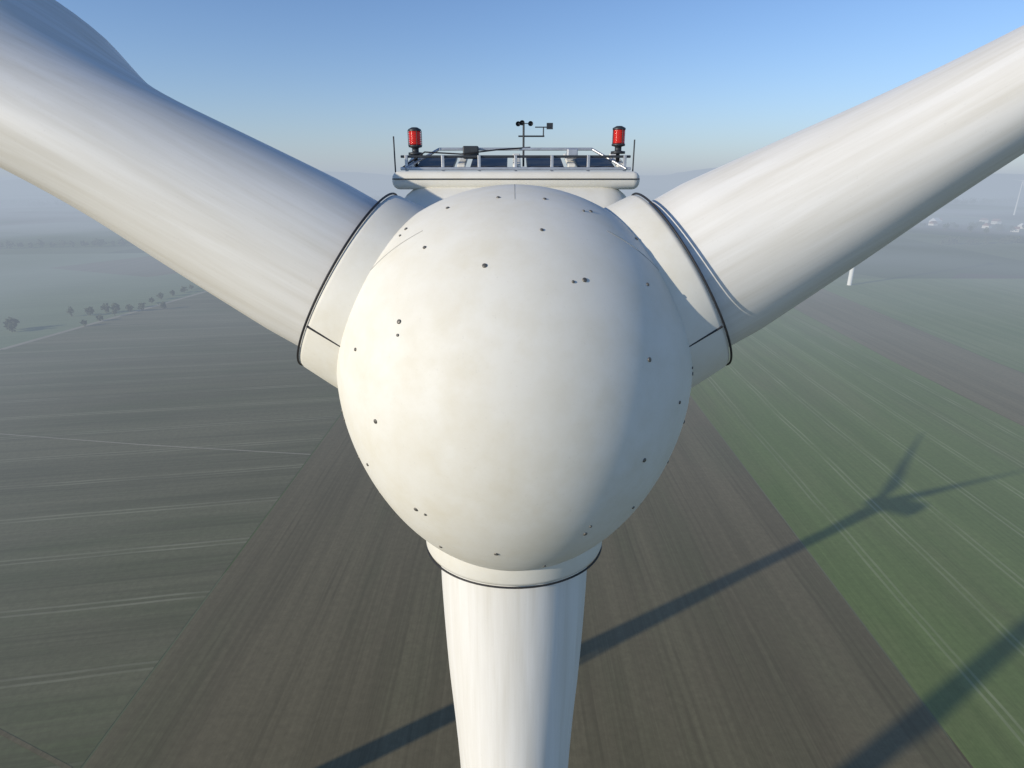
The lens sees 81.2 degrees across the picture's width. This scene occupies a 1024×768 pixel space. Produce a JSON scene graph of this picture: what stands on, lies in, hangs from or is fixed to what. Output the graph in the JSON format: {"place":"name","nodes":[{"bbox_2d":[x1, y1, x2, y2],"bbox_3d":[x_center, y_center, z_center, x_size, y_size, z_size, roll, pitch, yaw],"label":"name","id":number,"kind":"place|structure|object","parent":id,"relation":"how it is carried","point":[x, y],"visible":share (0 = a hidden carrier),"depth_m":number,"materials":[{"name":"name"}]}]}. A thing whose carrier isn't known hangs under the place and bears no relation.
{"place":"outdoors","nodes":[
{"label":"outdoors","id":0,"kind":"place"},
{"bbox_2d":[0,253,205,347],"bbox_3d":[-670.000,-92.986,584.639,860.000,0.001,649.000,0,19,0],"label":"meadow","id":1,"kind":"structure","parent":0,"point":[39,294],"depth_m":571.70,"materials":[{"name":"green plant"}]},
{"bbox_2d":[3,317,19,331],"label":"tree","id":2,"kind":"object","parent":1,"relation":"on","point":[10,323],"visible":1,"depth_m":420.04,"materials":[{"name":"green plant"}]},
{"bbox_2d":[52,256,176,276],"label":"ploughed patch","id":3,"kind":"object","parent":1,"relation":"on","point":[148,266],"visible":0.6,"depth_m":725.35,"materials":[{"name":"soil"}]},
{"bbox_2d":[1,291,206,349],"bbox_3d":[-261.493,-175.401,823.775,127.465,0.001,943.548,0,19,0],"label":"farm track","id":4,"kind":"structure","parent":0,"point":[95,322],"depth_m":443.86,"materials":[{"name":"beige soil"}]},
{"bbox_2d":[0,292,341,767],"bbox_3d":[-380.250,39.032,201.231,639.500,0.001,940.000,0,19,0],"label":"stubble field","id":5,"kind":"structure","parent":0,"point":[116,559],"depth_m":210.64,"materials":[{"name":"plant"}]},
{"bbox_2d":[0,729,71,767],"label":"field edge","id":6,"kind":"object","parent":5,"relation":"on","point":[34,749],"visible":1,"depth_m":113.14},
{"bbox_2d":[3,434,309,454],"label":"field edge","id":7,"kind":"object","parent":5,"relation":"on","point":[155,445],"visible":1,"depth_m":242.08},
{"bbox_2d":[0,171,669,190],"bbox_3d":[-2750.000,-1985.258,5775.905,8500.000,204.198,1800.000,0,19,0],"label":"hills","id":8,"kind":"structure","parent":0,"point":[360,181],"depth_m":5260.70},
{"bbox_2d":[0,188,1023,767],"bbox_3d":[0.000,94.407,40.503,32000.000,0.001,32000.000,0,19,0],"label":"ground","id":9,"kind":"structure","parent":0,"point":[916,252],"depth_m":993.02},
{"bbox_2d":[0,238,132,248],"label":"tree row","id":10,"kind":"object","parent":9,"relation":"on","point":[71,243],"visible":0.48,"depth_m":934.33,"materials":[{"name":"green plant"}]},
{"bbox_2d":[66,301,166,315],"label":"tree row","id":11,"kind":"object","parent":9,"relation":"on","point":[89,310],"visible":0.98,"depth_m":479.56,"materials":[{"name":"green plant"}]},
{"bbox_2d":[79,284,193,325],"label":"tree row","id":12,"kind":"object","parent":9,"relation":"on","point":[114,312],"visible":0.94,"depth_m":515.78,"materials":[{"name":"green plant"}]},
{"bbox_2d":[371,195,658,200],"bbox_3d":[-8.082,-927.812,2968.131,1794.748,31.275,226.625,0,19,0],"label":"forest","id":13,"kind":"object","parent":9,"relation":"on","point":[375,197],"visible":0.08,"depth_m":2954.57,"materials":[{"name":"green plant"}]},
{"bbox_2d":[794,289,1023,425],"bbox_3d":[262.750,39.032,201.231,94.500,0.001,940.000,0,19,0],"label":"fallow strip","id":14,"kind":"object","parent":9,"relation":"on","point":[988,383],"visible":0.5,"depth_m":367.26,"materials":[{"name":"soil"}]},
{"bbox_2d":[916,221,1023,233],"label":"tree row","id":15,"kind":"object","parent":9,"relation":"on","point":[973,225],"visible":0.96,"depth_m":1251.64,"materials":[{"name":"green plant"}]},
{"bbox_2d":[949,197,1023,204],"bbox_3d":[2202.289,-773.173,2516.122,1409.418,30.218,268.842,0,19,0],"label":"forest","id":16,"kind":"object","parent":9,"relation":"on","point":[987,201],"visible":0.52,"depth_m":2485.38,"materials":[{"name":"green plant"}]},
{"bbox_2d":[991,221,1001,223],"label":"walls","id":17,"kind":"structure","parent":9,"relation":"on","point":[995,222],"depth_m":1405.42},
{"bbox_2d":[1013,179,1023,214],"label":"wind turbine","id":18,"kind":"object","parent":9,"relation":"on","point":[1022,181],"visible":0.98,"depth_m":1742.89,"materials":[{"name":"white metal"}]},
{"bbox_2d":[0,0,1023,180],"label":"sky","id":19,"kind":"structure","parent":0,"point":[328,85],"materials":[{"name":"blue"}]},
{"bbox_2d":[83,396,969,767],"bbox_3d":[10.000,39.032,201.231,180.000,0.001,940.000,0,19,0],"label":"ploughed field","id":20,"kind":"structure","parent":0,"point":[723,626],"depth_m":135.88,"materials":[{"name":"soil"}]},
{"bbox_2d":[0,0,1023,767],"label":"wind turbine","id":21,"kind":"object","parent":20,"relation":"on","point":[514,366],"visible":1,"depth_m":6.45,"materials":[{"name":"metal"}]},
{"bbox_2d":[407,127,422,166],"bbox_3d":[-1.620,-3.966,10.015,0.240,0.628,0.240,0,19,0],"label":"aviation warning light","id":22,"kind":"object","parent":21,"relation":"attached to","point":[415,140],"visible":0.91,"depth_m":9.91,"materials":[{"name":"metal"}]},
{"bbox_2d":[516,120,552,166],"bbox_3d":[0.383,-4.169,10.373,0.641,0.740,0.260,0,19,0],"label":"anemometer","id":23,"kind":"object","parent":21,"relation":"attached to","point":[530,123],"visible":1,"depth_m":10.32,"materials":[{"name":"metal"}]},
{"bbox_2d":[611,126,625,165],"bbox_3d":[1.780,-3.984,10.008,0.240,0.628,0.240,0,19,0],"label":"aviation warning light","id":24,"kind":"object","parent":21,"relation":"attached to","point":[618,141],"visible":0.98,"depth_m":9.90,"materials":[{"name":"metal"}]},
{"bbox_2d":[638,167,717,187],"bbox_3d":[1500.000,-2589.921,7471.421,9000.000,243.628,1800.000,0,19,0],"label":"hills","id":25,"kind":"structure","parent":0,"point":[674,180],"depth_m":7049.10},
{"bbox_2d":[690,308,1023,767],"bbox_3d":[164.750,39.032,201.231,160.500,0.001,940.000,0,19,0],"label":"green field","id":26,"kind":"structure","parent":0,"point":[893,491],"depth_m":202.72,"materials":[{"name":"green plant"}]},
{"bbox_2d":[823,279,1023,372],"bbox_3d":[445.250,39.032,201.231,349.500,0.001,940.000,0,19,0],"label":"green field","id":27,"kind":"structure","parent":0,"point":[984,318],"depth_m":500.89,"materials":[{"name":"green plant"}]},
{"bbox_2d":[847,267,854,284],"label":"wind turbine","id":28,"kind":"object","parent":27,"relation":"on","point":[850,277],"visible":0.04,"depth_m":601.82,"materials":[{"name":"white metal"}]},
{"bbox_2d":[963,173,1023,193],"bbox_3d":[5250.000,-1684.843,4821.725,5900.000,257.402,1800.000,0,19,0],"label":"hills","id":29,"kind":"structure","parent":0,"point":[999,183],"depth_m":4277.51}
]}

